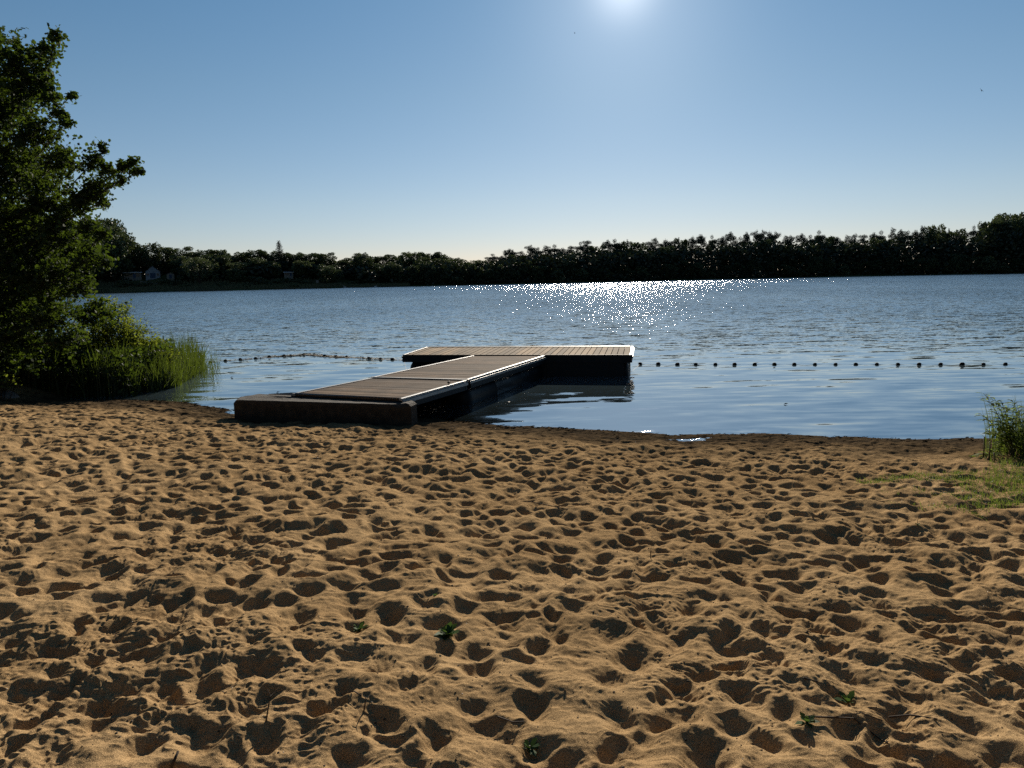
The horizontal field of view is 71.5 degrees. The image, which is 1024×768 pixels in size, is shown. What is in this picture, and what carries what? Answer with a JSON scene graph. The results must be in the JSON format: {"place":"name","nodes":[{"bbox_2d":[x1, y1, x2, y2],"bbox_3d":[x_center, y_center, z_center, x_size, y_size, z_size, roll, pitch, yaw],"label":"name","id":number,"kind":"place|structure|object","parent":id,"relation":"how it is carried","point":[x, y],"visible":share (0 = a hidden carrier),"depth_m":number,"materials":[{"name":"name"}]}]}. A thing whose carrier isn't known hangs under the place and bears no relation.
{"place":"outdoors","nodes":[
{"label":"outdoors","id":0,"kind":"place"},
{"bbox_2d":[0,376,1023,767],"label":"beach","id":1,"kind":"structure","parent":0,"point":[640,626],"depth_m":3.69,"materials":[{"name":"sand"}]},
{"bbox_2d":[0,390,19,398],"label":"rock","id":2,"kind":"object","parent":1,"relation":"on","point":[8,394],"visible":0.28,"depth_m":14.06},
{"bbox_2d":[0,365,22,401],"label":"shrub","id":3,"kind":"object","parent":1,"relation":"on","point":[5,382],"visible":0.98,"depth_m":13.72,"materials":[{"name":"green plant"}]},
{"bbox_2d":[234,394,417,425],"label":"concrete block","id":4,"kind":"structure","parent":1,"relation":"on","point":[269,408],"depth_m":11.19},
{"bbox_2d":[353,621,367,631],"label":"weed plant","id":5,"kind":"object","parent":1,"relation":"on","point":[359,627],"visible":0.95,"depth_m":3.31,"materials":[{"name":"green plant"}]},
{"bbox_2d":[434,622,458,640],"bbox_3d":[-0.293,1.141,3.244,0.100,0.078,0.117,5,10,35],"label":"weed plant","id":6,"kind":"object","parent":1,"relation":"on","point":[448,629],"visible":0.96,"depth_m":3.25,"materials":[{"name":"green plant"}]},
{"bbox_2d":[19,391,995,447],"bbox_3d":[-1.144,0.574,11.446,18.795,0.284,1.880,2,9,18],"label":"wrack","id":7,"kind":"object","parent":1,"relation":"on","point":[435,420],"visible":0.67,"depth_m":11.10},
{"bbox_2d":[0,409,1023,767],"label":"debris crumbs","id":8,"kind":"object","parent":1,"relation":"on","point":[470,601],"visible":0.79,"depth_m":3.40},
{"bbox_2d":[524,738,539,756],"bbox_3d":[0.061,1.248,2.432,0.072,0.057,0.063,3,9,23],"label":"weed plant","id":9,"kind":"object","parent":1,"relation":"on","point":[532,745],"visible":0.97,"depth_m":2.43,"materials":[{"name":"green plant"}]},
{"bbox_2d":[795,712,819,727],"bbox_3d":[1.042,1.195,2.504,0.075,0.060,0.061,5,10,34],"label":"weed plant","id":10,"kind":"object","parent":1,"relation":"on","point":[807,719],"visible":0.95,"depth_m":2.51,"materials":[{"name":"green plant"}]},
{"bbox_2d":[833,691,854,703],"bbox_3d":[1.272,1.206,2.718,0.074,0.073,0.051,7,12,43],"label":"weed plant","id":11,"kind":"object","parent":1,"relation":"on","point":[849,697],"visible":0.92,"depth_m":2.72,"materials":[{"name":"green plant"}]},
{"bbox_2d":[805,712,888,743],"bbox_3d":[1.190,1.219,2.519,0.299,0.088,0.117,-1,8,0],"label":"twig","id":12,"kind":"object","parent":1,"relation":"on","point":[839,717],"visible":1,"depth_m":2.54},
{"bbox_2d":[889,714,936,719],"bbox_3d":[1.474,1.223,2.616,0.155,0.042,0.030,3,9,26],"label":"twig","id":13,"kind":"object","parent":1,"relation":"on","point":[895,716],"visible":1,"depth_m":2.63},
{"bbox_2d":[856,453,1023,519],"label":"grass","id":14,"kind":"structure","parent":1,"relation":"on","point":[1008,485],"depth_m":6.59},
{"bbox_2d":[970,446,1006,458],"bbox_3d":[5.407,0.827,8.120,0.532,0.200,0.310,-1,8,0],"label":"leafy shoot","id":15,"kind":"object","parent":1,"relation":"on","point":[993,450],"visible":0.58,"depth_m":8.11,"materials":[{"name":"green plant"}]},
{"bbox_2d":[974,392,1023,457],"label":"leafy shoot","id":16,"kind":"object","parent":1,"relation":"on","point":[1000,429],"visible":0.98,"depth_m":8.11,"materials":[{"name":"green plant"}]},
{"bbox_2d":[982,394,1023,458],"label":"reeds","id":17,"kind":"object","parent":1,"relation":"on","point":[1020,451],"visible":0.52,"depth_m":8.30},
{"bbox_2d":[1005,399,1023,449],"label":"leafy shoot","id":18,"kind":"object","parent":1,"relation":"on","point":[1022,420],"visible":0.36,"depth_m":8.27,"materials":[{"name":"green plant"}]},
{"bbox_2d":[0,0,1023,274],"label":"sky","id":19,"kind":"structure","parent":0,"point":[468,130],"materials":[{"name":"blue"}]},
{"bbox_2d":[4,271,1022,293],"bbox_3d":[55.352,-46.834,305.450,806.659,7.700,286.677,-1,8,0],"label":"bank","id":20,"kind":"structure","parent":0,"point":[164,277],"depth_m":266.44,"materials":[{"name":"plant"}]},
{"bbox_2d":[92,218,135,282],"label":"broadleaf tree","id":21,"kind":"object","parent":20,"relation":"on","point":[125,244],"visible":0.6,"depth_m":246.03,"materials":[{"name":"green plant"}]},
{"bbox_2d":[123,272,141,280],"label":"garden cabin","id":22,"kind":"object","parent":20,"relation":"on","point":[135,276],"visible":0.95,"depth_m":250.34,"materials":[{"name":"grey wood"}]},
{"bbox_2d":[128,249,153,270],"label":"broadleaf tree","id":23,"kind":"object","parent":20,"relation":"on","point":[137,257],"visible":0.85,"depth_m":258.23,"materials":[{"name":"green plant"}]},
{"bbox_2d":[136,242,160,269],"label":"broadleaf tree","id":24,"kind":"object","parent":20,"relation":"on","point":[144,250],"visible":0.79,"depth_m":260.14,"materials":[{"name":"green plant"}]},
{"bbox_2d":[144,266,160,279],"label":"gabled cabin","id":25,"kind":"object","parent":20,"relation":"on","point":[151,272],"visible":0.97,"depth_m":251.38,"materials":[{"name":"white paint"}]},
{"bbox_2d":[151,246,172,272],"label":"broadleaf tree","id":26,"kind":"object","parent":20,"relation":"on","point":[158,259],"visible":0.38,"depth_m":262.14,"materials":[{"name":"green plant"}]},
{"bbox_2d":[160,246,194,267],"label":"broadleaf tree","id":27,"kind":"object","parent":20,"relation":"on","point":[175,251],"visible":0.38,"depth_m":259.50,"materials":[{"name":"green plant"}]},
{"bbox_2d":[169,255,189,274],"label":"broadleaf tree","id":28,"kind":"object","parent":20,"relation":"on","point":[176,262],"visible":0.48,"depth_m":252.97,"materials":[{"name":"green plant"}]},
{"bbox_2d":[179,257,219,283],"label":"tree","id":29,"kind":"object","parent":20,"relation":"on","point":[195,272],"visible":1,"depth_m":244.79,"materials":[{"name":"green plant"}]},
{"bbox_2d":[190,249,216,257],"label":"broadleaf tree","id":30,"kind":"object","parent":20,"relation":"on","point":[198,253],"visible":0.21,"depth_m":259.74,"materials":[{"name":"green plant"}]},
{"bbox_2d":[194,254,218,266],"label":"broadleaf tree","id":31,"kind":"object","parent":20,"relation":"on","point":[207,257],"visible":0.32,"depth_m":253.97,"materials":[{"name":"green plant"}]},
{"bbox_2d":[205,255,234,268],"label":"broadleaf tree","id":32,"kind":"object","parent":20,"relation":"on","point":[220,258],"visible":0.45,"depth_m":253.72,"materials":[{"name":"green plant"}]},
{"bbox_2d":[208,249,233,262],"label":"broadleaf tree","id":33,"kind":"object","parent":20,"relation":"on","point":[223,252],"visible":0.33,"depth_m":261.12,"materials":[{"name":"green plant"}]},
{"bbox_2d":[214,262,247,272],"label":"broadleaf tree","id":34,"kind":"object","parent":20,"relation":"on","point":[229,265],"visible":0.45,"depth_m":251.94,"materials":[{"name":"green plant"}]},
{"bbox_2d":[222,266,247,282],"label":"broadleaf tree","id":35,"kind":"object","parent":20,"relation":"on","point":[237,275],"visible":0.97,"depth_m":249.15,"materials":[{"name":"green plant"}]},
{"bbox_2d":[92,276,409,292],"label":"reeds","id":36,"kind":"object","parent":20,"relation":"on","point":[104,287],"visible":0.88,"depth_m":245.99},
{"bbox_2d":[241,249,266,262],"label":"broadleaf tree","id":37,"kind":"object","parent":20,"relation":"on","point":[253,254],"visible":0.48,"depth_m":268.64,"materials":[{"name":"green plant"}]},
{"bbox_2d":[248,257,265,275],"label":"broadleaf tree","id":38,"kind":"object","parent":20,"relation":"on","point":[256,261],"visible":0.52,"depth_m":258.48,"materials":[{"name":"green plant"}]},
{"bbox_2d":[256,260,281,276],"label":"broadleaf tree","id":39,"kind":"object","parent":20,"relation":"on","point":[276,271],"visible":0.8,"depth_m":259.96,"materials":[{"name":"green plant"}]},
{"bbox_2d":[265,250,287,260],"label":"broadleaf tree","id":40,"kind":"object","parent":20,"relation":"on","point":[269,257],"visible":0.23,"depth_m":270.85,"materials":[{"name":"green plant"}]},
{"bbox_2d":[272,240,285,274],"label":"spruce tree","id":41,"kind":"object","parent":20,"relation":"on","point":[279,254],"visible":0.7,"depth_m":267.29,"materials":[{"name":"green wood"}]},
{"bbox_2d":[280,252,300,265],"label":"broadleaf tree","id":42,"kind":"object","parent":20,"relation":"on","point":[290,257],"visible":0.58,"depth_m":270.15,"materials":[{"name":"green plant"}]},
{"bbox_2d":[291,260,314,275],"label":"broadleaf tree","id":43,"kind":"object","parent":20,"relation":"on","point":[297,265],"visible":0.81,"depth_m":263.79,"materials":[{"name":"green plant"}]},
{"bbox_2d":[296,252,311,260],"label":"broadleaf tree","id":44,"kind":"object","parent":20,"relation":"on","point":[304,257],"visible":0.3,"depth_m":275.48,"materials":[{"name":"green plant"}]},
{"bbox_2d":[307,253,323,263],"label":"broadleaf tree","id":45,"kind":"object","parent":20,"relation":"on","point":[314,259],"visible":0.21,"depth_m":276.43,"materials":[{"name":"green plant"}]},
{"bbox_2d":[302,265,335,275],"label":"broadleaf tree","id":46,"kind":"object","parent":20,"relation":"on","point":[316,270],"visible":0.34,"depth_m":263.13,"materials":[{"name":"green plant"}]},
{"bbox_2d":[315,252,336,264],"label":"broadleaf tree","id":47,"kind":"object","parent":20,"relation":"on","point":[325,259],"visible":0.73,"depth_m":274.62,"materials":[{"name":"green plant"}]},
{"bbox_2d":[316,264,343,282],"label":"broadleaf tree","id":48,"kind":"object","parent":20,"relation":"on","point":[332,272],"visible":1,"depth_m":257.01,"materials":[{"name":"green plant"}]},
{"bbox_2d":[352,252,373,276],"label":"broadleaf tree","id":49,"kind":"object","parent":20,"relation":"on","point":[358,260],"visible":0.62,"depth_m":270.58,"materials":[{"name":"green plant"}]},
{"bbox_2d":[374,256,393,265],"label":"broadleaf tree","id":50,"kind":"object","parent":20,"relation":"on","point":[383,259],"visible":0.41,"depth_m":280.89,"materials":[{"name":"green plant"}]},
{"bbox_2d":[377,261,405,280],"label":"broadleaf tree","id":51,"kind":"object","parent":20,"relation":"on","point":[398,267],"visible":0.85,"depth_m":262.08,"materials":[{"name":"green plant"}]},
{"bbox_2d":[384,254,398,262],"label":"broadleaf tree","id":52,"kind":"object","parent":20,"relation":"on","point":[392,258],"visible":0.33,"depth_m":286.07,"materials":[{"name":"green plant"}]},
{"bbox_2d":[397,251,417,265],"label":"broadleaf tree","id":53,"kind":"object","parent":20,"relation":"on","point":[408,259],"visible":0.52,"depth_m":277.58,"materials":[{"name":"green plant"}]},
{"bbox_2d":[406,265,422,282],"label":"broadleaf tree","id":54,"kind":"object","parent":20,"relation":"on","point":[416,268],"visible":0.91,"depth_m":262.22,"materials":[{"name":"green plant"}]},
{"bbox_2d":[409,252,430,265],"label":"broadleaf tree","id":55,"kind":"object","parent":20,"relation":"on","point":[417,255],"visible":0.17,"depth_m":283.39,"materials":[{"name":"green plant"}]},
{"bbox_2d":[418,261,435,280],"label":"broadleaf tree","id":56,"kind":"object","parent":20,"relation":"on","point":[428,273],"visible":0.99,"depth_m":261.98,"materials":[{"name":"green plant"}]},
{"bbox_2d":[430,254,452,259],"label":"broadleaf tree","id":57,"kind":"object","parent":20,"relation":"on","point":[444,256],"visible":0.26,"depth_m":288.82,"materials":[{"name":"green plant"}]},
{"bbox_2d":[460,262,475,277],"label":"broadleaf tree","id":58,"kind":"object","parent":20,"relation":"on","point":[470,268],"visible":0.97,"depth_m":266.38,"materials":[{"name":"green plant"}]},
{"bbox_2d":[468,259,490,266],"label":"broadleaf tree","id":59,"kind":"object","parent":20,"relation":"on","point":[479,262],"visible":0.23,"depth_m":287.83,"materials":[{"name":"green plant"}]},
{"bbox_2d":[472,267,488,283],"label":"bush","id":60,"kind":"object","parent":20,"relation":"on","point":[481,276],"visible":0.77,"depth_m":267.25,"materials":[{"name":"green plant"}]},
{"bbox_2d":[485,264,507,282],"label":"broadleaf tree","id":61,"kind":"object","parent":20,"relation":"on","point":[501,274],"visible":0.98,"depth_m":266.24,"materials":[{"name":"green plant"}]},
{"bbox_2d":[4,224,1023,283],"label":"undergrowth","id":62,"kind":"object","parent":20,"relation":"on","point":[368,273],"visible":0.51,"depth_m":296.26,"materials":[{"name":"green plant"}]},
{"bbox_2d":[514,261,533,278],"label":"broadleaf tree","id":63,"kind":"object","parent":20,"relation":"on","point":[523,268],"visible":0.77,"depth_m":272.38,"materials":[{"name":"green plant"}]},
{"bbox_2d":[524,244,537,256],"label":"pine tree","id":64,"kind":"object","parent":20,"relation":"on","point":[530,250],"visible":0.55,"depth_m":291.88,"materials":[{"name":"green plant"}]},
{"bbox_2d":[573,242,585,256],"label":"pine tree","id":65,"kind":"object","parent":20,"relation":"on","point":[580,248],"visible":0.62,"depth_m":296.92,"materials":[{"name":"green plant"}]},
{"bbox_2d":[586,244,606,264],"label":"broadleaf tree","id":66,"kind":"object","parent":20,"relation":"on","point":[591,248],"visible":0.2,"depth_m":298.30,"materials":[{"name":"green plant"}]},
{"bbox_2d":[602,240,614,252],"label":"pine tree","id":67,"kind":"object","parent":20,"relation":"on","point":[608,244],"visible":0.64,"depth_m":300.88,"materials":[{"name":"green plant"}]},
{"bbox_2d":[599,250,618,271],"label":"broadleaf tree","id":68,"kind":"object","parent":20,"relation":"on","point":[612,252],"visible":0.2,"depth_m":294.22,"materials":[{"name":"green plant"}]},
{"bbox_2d":[616,241,627,265],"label":"broadleaf tree","id":69,"kind":"object","parent":20,"relation":"on","point":[624,245],"visible":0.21,"depth_m":301.69,"materials":[{"name":"green plant"}]},
{"bbox_2d":[625,241,647,251],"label":"broadleaf tree","id":70,"kind":"object","parent":20,"relation":"on","point":[637,245],"visible":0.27,"depth_m":303.43,"materials":[{"name":"green plant"}]},
{"bbox_2d":[626,250,647,269],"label":"broadleaf tree","id":71,"kind":"object","parent":20,"relation":"on","point":[629,251],"visible":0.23,"depth_m":299.10,"materials":[{"name":"green plant"}]},
{"bbox_2d":[646,238,663,251],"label":"pine tree","id":72,"kind":"object","parent":20,"relation":"on","point":[654,245],"visible":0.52,"depth_m":307.68,"materials":[{"name":"green plant"}]},
{"bbox_2d":[658,246,677,270],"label":"broadleaf tree","id":73,"kind":"object","parent":20,"relation":"on","point":[670,248],"visible":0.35,"depth_m":300.43,"materials":[{"name":"green plant"}]},
{"bbox_2d":[686,236,699,254],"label":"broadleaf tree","id":74,"kind":"object","parent":20,"relation":"on","point":[691,242],"visible":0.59,"depth_m":316.48,"materials":[{"name":"green plant"}]},
{"bbox_2d":[695,234,707,259],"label":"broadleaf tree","id":75,"kind":"object","parent":20,"relation":"on","point":[701,241],"visible":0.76,"depth_m":315.46,"materials":[{"name":"green plant"}]},
{"bbox_2d":[398,261,1023,284],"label":"undergrowth","id":76,"kind":"object","parent":20,"relation":"on","point":[571,278],"visible":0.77,"depth_m":294.29,"materials":[{"name":"green plant"}]},
{"bbox_2d":[716,236,728,247],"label":"pine tree","id":77,"kind":"object","parent":20,"relation":"on","point":[723,240],"visible":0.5,"depth_m":317.79,"materials":[{"name":"green plant"}]},
{"bbox_2d":[716,246,738,265],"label":"broadleaf tree","id":78,"kind":"object","parent":20,"relation":"on","point":[720,255],"visible":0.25,"depth_m":311.40,"materials":[{"name":"green plant"}]},
{"bbox_2d":[724,231,737,264],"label":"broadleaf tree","id":79,"kind":"object","parent":20,"relation":"on","point":[730,237],"visible":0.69,"depth_m":322.63,"materials":[{"name":"green plant"}]},
{"bbox_2d":[741,241,760,260],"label":"broadleaf tree","id":80,"kind":"object","parent":20,"relation":"on","point":[749,242],"visible":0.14,"depth_m":314.95,"materials":[{"name":"green plant"}]},
{"bbox_2d":[750,230,762,242],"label":"pine tree","id":81,"kind":"object","parent":20,"relation":"on","point":[757,236],"visible":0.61,"depth_m":318.32,"materials":[{"name":"green plant"}]},
{"bbox_2d":[758,238,776,265],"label":"broadleaf tree","id":82,"kind":"object","parent":20,"relation":"on","point":[766,242],"visible":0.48,"depth_m":313.01,"materials":[{"name":"green plant"}]},
{"bbox_2d":[784,248,807,266],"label":"broadleaf tree","id":83,"kind":"object","parent":20,"relation":"on","point":[799,259],"visible":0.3,"depth_m":314.59,"materials":[{"name":"green plant"}]},
{"bbox_2d":[796,233,807,244],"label":"pine tree","id":84,"kind":"object","parent":20,"relation":"on","point":[803,239],"visible":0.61,"depth_m":324.34,"materials":[{"name":"green plant"}]},
{"bbox_2d":[802,245,821,265],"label":"broadleaf tree","id":85,"kind":"object","parent":20,"relation":"on","point":[810,246],"visible":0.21,"depth_m":317.19,"materials":[{"name":"green plant"}]},
{"bbox_2d":[813,230,825,245],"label":"pine tree","id":86,"kind":"object","parent":20,"relation":"on","point":[820,238],"visible":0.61,"depth_m":324.25,"materials":[{"name":"green plant"}]},
{"bbox_2d":[813,240,833,259],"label":"broadleaf tree","id":87,"kind":"object","parent":20,"relation":"on","point":[826,243],"visible":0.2,"depth_m":320.08,"materials":[{"name":"green plant"}]},
{"bbox_2d":[839,242,859,265],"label":"broadleaf tree","id":88,"kind":"object","parent":20,"relation":"on","point":[841,243],"visible":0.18,"depth_m":322.29,"materials":[{"name":"green plant"}]},
{"bbox_2d":[866,238,888,261],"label":"broadleaf tree","id":89,"kind":"object","parent":20,"relation":"on","point":[873,240],"visible":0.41,"depth_m":316.59,"materials":[{"name":"green plant"}]},
{"bbox_2d":[896,255,915,269],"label":"broadleaf tree","id":90,"kind":"object","parent":20,"relation":"on","point":[904,260],"visible":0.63,"depth_m":307.04,"materials":[{"name":"green plant"}]},
{"bbox_2d":[919,236,939,257],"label":"broadleaf tree","id":91,"kind":"object","parent":20,"relation":"on","point":[933,240],"visible":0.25,"depth_m":314.72,"materials":[{"name":"green plant"}]},
{"bbox_2d":[922,223,946,261],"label":"broadleaf tree","id":92,"kind":"object","parent":20,"relation":"on","point":[932,234],"visible":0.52,"depth_m":315.88,"materials":[{"name":"green plant"}]},
{"bbox_2d":[944,228,969,250],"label":"broadleaf tree","id":93,"kind":"object","parent":20,"relation":"on","point":[957,233],"visible":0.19,"depth_m":314.11,"materials":[{"name":"green plant"}]},
{"bbox_2d":[980,219,1008,263],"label":"broadleaf tree","id":94,"kind":"object","parent":20,"relation":"on","point":[1002,223],"visible":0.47,"depth_m":301.90,"materials":[{"name":"green plant"}]},
{"bbox_2d":[977,213,1019,256],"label":"broadleaf tree","id":95,"kind":"object","parent":20,"relation":"on","point":[987,225],"visible":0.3,"depth_m":304.13,"materials":[{"name":"green plant"}]},
{"bbox_2d":[999,218,1018,259],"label":"broadleaf tree","id":96,"kind":"object","parent":20,"relation":"on","point":[1012,222],"visible":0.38,"depth_m":300.15,"materials":[{"name":"green plant"}]},
{"bbox_2d":[1010,214,1023,260],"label":"broadleaf tree","id":97,"kind":"object","parent":20,"relation":"on","point":[1021,223],"visible":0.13,"depth_m":306.47,"materials":[{"name":"green plant"}]},
{"bbox_2d":[35,273,1023,440],"bbox_3d":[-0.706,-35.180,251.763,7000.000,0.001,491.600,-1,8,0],"label":"lake water","id":98,"kind":"structure","parent":0,"point":[951,323],"depth_m":24.53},
{"bbox_2d":[4,331,175,396],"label":"undergrowth","id":99,"kind":"object","parent":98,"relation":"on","point":[65,368],"visible":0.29,"depth_m":15.29,"materials":[{"name":"green plant"}]},
{"bbox_2d":[0,329,224,397],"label":"reeds","id":100,"kind":"object","parent":98,"relation":"in","point":[162,377],"visible":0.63,"depth_m":15.50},
{"bbox_2d":[63,293,181,376],"bbox_3d":[-9.414,-1.044,16.638,3.129,2.151,1.677,-1,8,0],"label":"green shrub","id":101,"kind":"object","parent":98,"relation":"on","point":[126,331],"visible":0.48,"depth_m":16.76,"materials":[{"name":"green plant"}]},
{"bbox_2d":[213,353,401,362],"bbox_3d":[-5.941,-0.818,21.796,5.977,0.087,2.078,-1,8,4],"label":"buoy line","id":102,"kind":"object","parent":98,"relation":"on","point":[310,354],"visible":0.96,"depth_m":21.91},
{"bbox_2d":[271,346,633,405],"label":"jetty","id":103,"kind":"object","parent":98,"relation":"on","point":[461,375],"visible":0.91,"depth_m":15.04,"materials":[{"name":"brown wood"}]},
{"bbox_2d":[804,274,915,277],"bbox_3d":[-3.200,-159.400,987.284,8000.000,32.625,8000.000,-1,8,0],"label":"ground","id":104,"kind":"structure","parent":0,"point":[857,275],"depth_m":301.45,"materials":[{"name":"soil"}]},
{"bbox_2d":[0,23,145,388],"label":"leafy tree","id":105,"kind":"object","parent":104,"relation":"on","point":[33,235],"visible":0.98,"depth_m":13.69,"materials":[{"name":"green plant"}]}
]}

